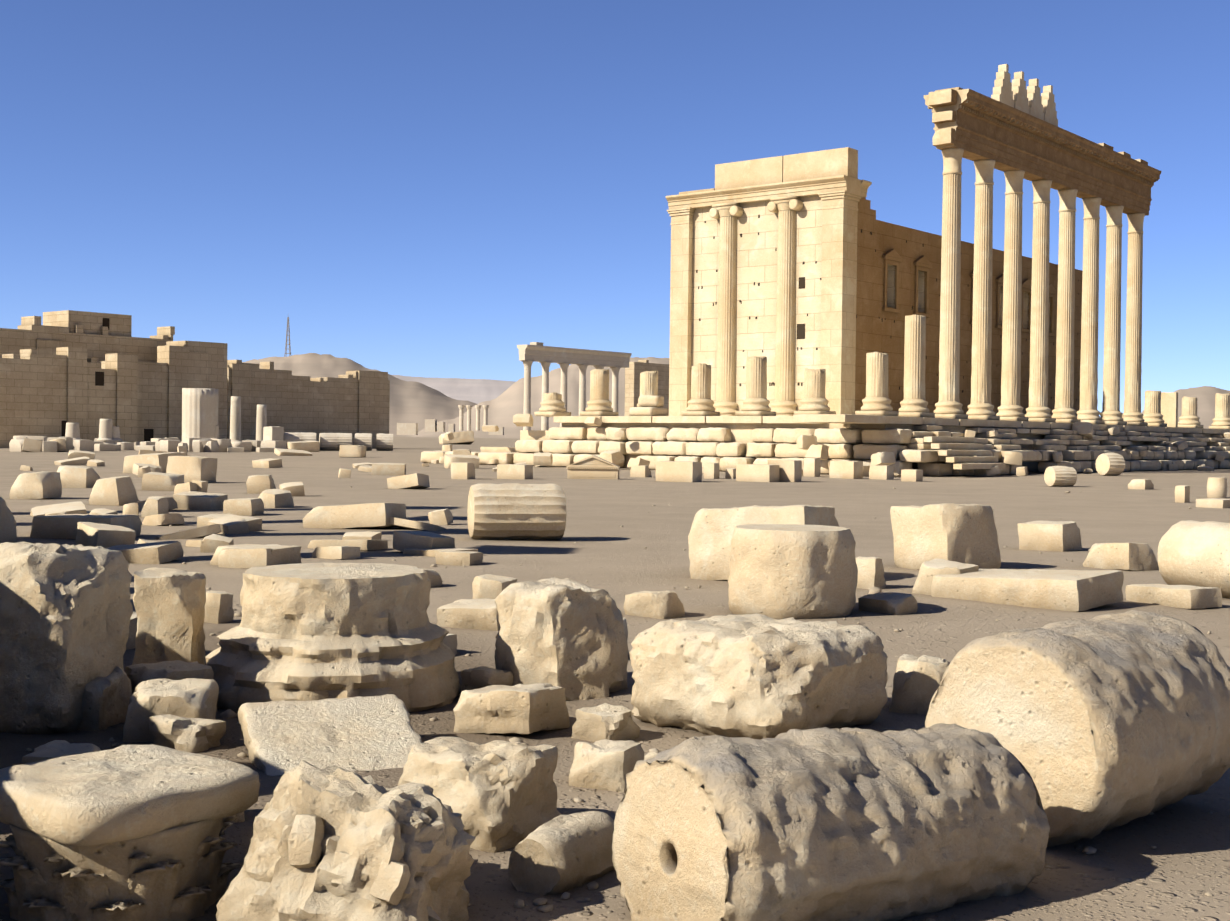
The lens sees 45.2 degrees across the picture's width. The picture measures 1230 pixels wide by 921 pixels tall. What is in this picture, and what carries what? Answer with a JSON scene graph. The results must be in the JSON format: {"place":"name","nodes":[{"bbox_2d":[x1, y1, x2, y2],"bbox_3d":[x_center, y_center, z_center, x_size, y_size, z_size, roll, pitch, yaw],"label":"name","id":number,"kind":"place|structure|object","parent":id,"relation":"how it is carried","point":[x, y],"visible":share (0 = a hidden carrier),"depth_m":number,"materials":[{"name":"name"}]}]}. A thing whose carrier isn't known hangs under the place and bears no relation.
{"place":"outdoors","nodes":[
{"label":"outdoors","id":0,"kind":"place"},
{"bbox_2d":[182,388,218,442],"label":"broken column","id":1,"kind":"structure","parent":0,"point":[199,412],"depth_m":158.61,"materials":[{"name":"beige stone"}]},
{"bbox_2d":[242,353,476,436],"bbox_3d":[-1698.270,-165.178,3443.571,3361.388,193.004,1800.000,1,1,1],"label":"hill","id":2,"kind":"structure","parent":0,"point":[415,402],"depth_m":3085.14,"materials":[{"name":"beige sand"}]},
{"bbox_2d":[284,317,290,356],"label":"radio mast","id":3,"kind":"object","parent":2,"relation":"on","point":[287,332],"visible":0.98,"depth_m":3417.55,"materials":[{"name":"silver metal"}]},
{"bbox_2d":[392,375,514,403],"bbox_3d":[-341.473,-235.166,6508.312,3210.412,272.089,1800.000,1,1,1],"label":"hill ridge","id":4,"kind":"structure","parent":0,"point":[477,391],"depth_m":6241.69,"materials":[{"name":"beige sand"}]},
{"bbox_2d":[398,357,668,437],"bbox_3d":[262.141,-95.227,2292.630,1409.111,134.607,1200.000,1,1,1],"label":"hill","id":5,"kind":"structure","parent":0,"point":[506,406],"depth_m":1977.33,"materials":[{"name":"beige sand"}]},
{"bbox_2d":[0,436,1229,920],"bbox_3d":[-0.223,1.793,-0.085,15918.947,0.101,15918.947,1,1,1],"label":"ground","id":6,"kind":"structure","parent":0,"point":[1172,876],"depth_m":19.57,"materials":[{"name":"beige sand"}]},
{"bbox_2d":[0,744,259,920],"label":"fallen capital","id":7,"kind":"object","parent":6,"relation":"on","point":[128,833],"visible":0.98,"depth_m":5.29,"materials":[{"name":"stone"}]},
{"bbox_2d":[65,396,266,443],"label":"column stumps","id":8,"kind":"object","parent":6,"relation":"on","point":[109,432],"depth_m":164.41,"materials":[{"name":"beige stone"}]},
{"bbox_2d":[9,426,392,451],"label":"stone rubble","id":9,"kind":"object","parent":6,"relation":"on","point":[274,437],"visible":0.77,"depth_m":146.03,"materials":[{"name":"beige stone"}]},
{"bbox_2d":[0,310,668,448],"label":"ruined wall","id":10,"kind":"structure","parent":6,"relation":"on","point":[53,363],"depth_m":170.84,"materials":[{"name":"beige stone"}]},
{"bbox_2d":[61,318,153,441],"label":"wall openings","id":11,"kind":"object","parent":10,"relation":"in","point":[148,433],"visible":0.31,"depth_m":161.04,"materials":[{"name":"black"}]},
{"bbox_2d":[216,760,474,920],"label":"stone fragment","id":12,"kind":"object","parent":6,"relation":"on","point":[332,843],"depth_m":5.18,"materials":[{"name":"stone"}]},
{"bbox_2d":[397,405,503,434],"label":"distant ruins","id":13,"kind":"object","parent":6,"relation":"on","point":[432,425],"visible":0.96,"depth_m":699.16,"materials":[{"name":"beige stone"}]},
{"bbox_2d":[0,541,950,895],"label":"rubble","id":14,"kind":"object","parent":6,"relation":"on","point":[342,665],"visible":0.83,"depth_m":8.96,"materials":[{"name":"stone"}]},
{"bbox_2d":[517,342,631,429],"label":"colonnade","id":15,"kind":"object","parent":6,"relation":"on","point":[562,357],"depth_m":210.65,"materials":[{"name":"beige stone"}]},
{"bbox_2d":[566,455,619,479],"bbox_3d":[-0.941,0.286,64.127,2.269,1.046,0.640,1,1,7],"label":"pediment fragment","id":16,"kind":"object","parent":6,"relation":"on","point":[593,467],"visible":0.98,"depth_m":63.90,"materials":[{"name":"stone"}]},
{"bbox_2d":[0,452,1229,759],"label":"rubble","id":17,"kind":"object","parent":6,"relation":"on","point":[784,562],"visible":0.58,"depth_m":17.87,"materials":[{"name":"stone"}]},
{"bbox_2d":[0,486,1229,920],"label":"pebbles","id":18,"kind":"object","parent":6,"relation":"on","point":[578,800],"visible":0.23,"depth_m":8.17,"materials":[{"name":"stone"}]},
{"bbox_2d":[20,414,1229,559],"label":"rubble","id":19,"kind":"object","parent":6,"relation":"on","point":[462,463],"visible":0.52,"depth_m":62.67,"materials":[{"name":"stone"}]},
{"bbox_2d":[421,414,1229,476],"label":"podium blocks","id":20,"kind":"structure","parent":6,"relation":"on","point":[925,440],"depth_m":85.11,"materials":[{"name":"stone"}]},
{"bbox_2d":[534,392,570,416],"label":"stump","id":21,"kind":"object","parent":20,"relation":"on","point":[552,404],"visible":0.98,"depth_m":93.09,"materials":[{"name":"stone"}]},
{"bbox_2d":[580,369,618,415],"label":"stump","id":22,"kind":"object","parent":20,"relation":"on","point":[599,403],"visible":0.94,"depth_m":90.67,"materials":[{"name":"stone"}]},
{"bbox_2d":[629,395,667,415],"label":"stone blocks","id":23,"kind":"structure","parent":20,"relation":"on","point":[650,405],"depth_m":88.28,"materials":[{"name":"stone"}]},
{"bbox_2d":[681,363,719,415],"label":"stump","id":24,"kind":"object","parent":20,"relation":"on","point":[700,402],"visible":0.96,"depth_m":85.80,"materials":[{"name":"stone"}]},
{"bbox_2d":[735,356,775,415],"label":"stump","id":25,"kind":"object","parent":20,"relation":"on","point":[755,402],"visible":0.96,"depth_m":83.38,"materials":[{"name":"stone"}]},
{"bbox_2d":[794,368,835,414],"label":"stump","id":26,"kind":"object","parent":20,"relation":"on","point":[814,400],"visible":0.98,"depth_m":80.93,"materials":[{"name":"stone"}]},
{"bbox_2d":[855,352,898,415],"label":"stump","id":27,"kind":"object","parent":20,"relation":"on","point":[876,400],"visible":1,"depth_m":78.50,"materials":[{"name":"stone"}]},
{"bbox_2d":[898,315,934,417],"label":"stump","id":28,"kind":"object","parent":20,"relation":"on","point":[914,403],"visible":0.98,"depth_m":81.79,"materials":[{"name":"stone"}]},
{"bbox_2d":[934,148,967,418],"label":"column","id":29,"kind":"structure","parent":20,"relation":"on","point":[948,405],"depth_m":85.03,"materials":[{"name":"stone"}]},
{"bbox_2d":[923,87,1160,215],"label":"entablature","id":30,"kind":"structure","parent":29,"relation":"on","point":[974,125],"depth_m":92.56,"materials":[{"name":"stone"}]},
{"bbox_2d":[991,64,1057,126],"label":"merlons","id":31,"kind":"object","parent":30,"relation":"on","point":[1018,95],"visible":0.73,"depth_m":92.91,"materials":[{"name":"stone"}]},
{"bbox_2d":[966,159,999,419],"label":"column","id":32,"kind":"structure","parent":20,"relation":"on","point":[980,406],"depth_m":88.31,"materials":[{"name":"stone"}]},
{"bbox_2d":[996,170,1028,420],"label":"column","id":33,"kind":"structure","parent":20,"relation":"on","point":[1010,408],"depth_m":91.59,"materials":[{"name":"stone"}]},
{"bbox_2d":[1025,179,1055,422],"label":"column","id":34,"kind":"structure","parent":20,"relation":"on","point":[1038,410],"depth_m":94.88,"materials":[{"name":"stone"}]},
{"bbox_2d":[1052,189,1080,422],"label":"column","id":35,"kind":"structure","parent":20,"relation":"on","point":[1064,411],"depth_m":98.16,"materials":[{"name":"stone"}]},
{"bbox_2d":[1077,197,1104,423],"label":"column","id":36,"kind":"structure","parent":20,"relation":"on","point":[1088,411],"depth_m":101.44,"materials":[{"name":"stone"}]},
{"bbox_2d":[1100,205,1126,424],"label":"column","id":37,"kind":"structure","parent":20,"relation":"on","point":[1111,414],"depth_m":104.72,"materials":[{"name":"stone"}]},
{"bbox_2d":[1122,213,1147,425],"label":"column","id":38,"kind":"structure","parent":20,"relation":"on","point":[1132,415],"depth_m":108.00,"materials":[{"name":"stone"}]},
{"bbox_2d":[1143,390,1166,426],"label":"stump","id":39,"kind":"object","parent":20,"relation":"on","point":[1153,415],"visible":0.92,"depth_m":111.30,"materials":[{"name":"stone"}]},
{"bbox_2d":[1161,392,1177,426],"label":"pier slab","id":40,"kind":"structure","parent":20,"relation":"on","point":[1169,406],"depth_m":114.67,"materials":[{"name":"stone"}]},
{"bbox_2d":[1178,396,1202,427],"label":"stump","id":41,"kind":"object","parent":20,"relation":"on","point":[1189,418],"visible":0.94,"depth_m":117.85,"materials":[{"name":"stone"}]},
{"bbox_2d":[1209,393,1229,428],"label":"stump","id":42,"kind":"object","parent":20,"relation":"on","point":[1221,420],"visible":0.96,"depth_m":124.45,"materials":[{"name":"stone"}]},
{"bbox_2d":[612,723,1049,920],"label":"shaft","id":43,"kind":"object","parent":6,"relation":"on","point":[837,824],"visible":0.98,"depth_m":5.27,"materials":[{"name":"stone"}]},
{"bbox_2d":[480,423,1229,471],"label":"podium","id":44,"kind":"object","parent":6,"relation":"on","point":[741,433],"visible":0.05,"depth_m":86.48,"materials":[{"name":"stone"}]},
{"bbox_2d":[637,371,657,406],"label":"stump","id":45,"kind":"object","parent":44,"relation":"on","point":[648,382],"visible":0.33,"depth_m":94.87,"materials":[{"name":"stone"}]},
{"bbox_2d":[691,195,1082,416],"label":"cella walls","id":46,"kind":"structure","parent":44,"relation":"on","point":[756,258],"depth_m":100.26,"materials":[{"name":"beige stone"}]},
{"bbox_2d":[709,196,802,415],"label":"engaged columns","id":47,"kind":"structure","parent":46,"relation":"attached to","point":[785,208],"depth_m":97.31,"materials":[{"name":"beige stone"}]},
{"bbox_2d":[669,207,857,415],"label":"corner pilasters","id":48,"kind":"object","parent":46,"relation":"attached to","point":[838,298],"visible":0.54,"depth_m":95.14,"materials":[{"name":"beige stone"}]},
{"bbox_2d":[666,147,1077,339],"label":"stone trim","id":49,"kind":"structure","parent":46,"relation":"attached to","point":[830,178],"depth_m":98.42,"materials":[{"name":"beige stone"}]},
{"bbox_2d":[696,215,1080,402],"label":"wall holes","id":50,"kind":"object","parent":46,"relation":"in","point":[800,331],"visible":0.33,"depth_m":96.90,"materials":[{"name":"beige stone"}]},
{"bbox_2d":[925,610,1229,846],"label":"drum","id":51,"kind":"object","parent":6,"relation":"on","point":[1096,725],"visible":0.92,"depth_m":6.60,"materials":[{"name":"stone"}]},
{"bbox_2d":[0,0,1229,415],"label":"sky","id":52,"kind":"structure","parent":0,"point":[422,188],"materials":[{"name":"blue"}]},
{"bbox_2d":[1141,386,1229,427],"bbox_3d":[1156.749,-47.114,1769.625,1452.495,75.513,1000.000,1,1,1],"label":"hill","id":53,"kind":"structure","parent":0,"point":[1205,395],"depth_m":1587.34,"materials":[{"name":"beige sand"}]}
]}

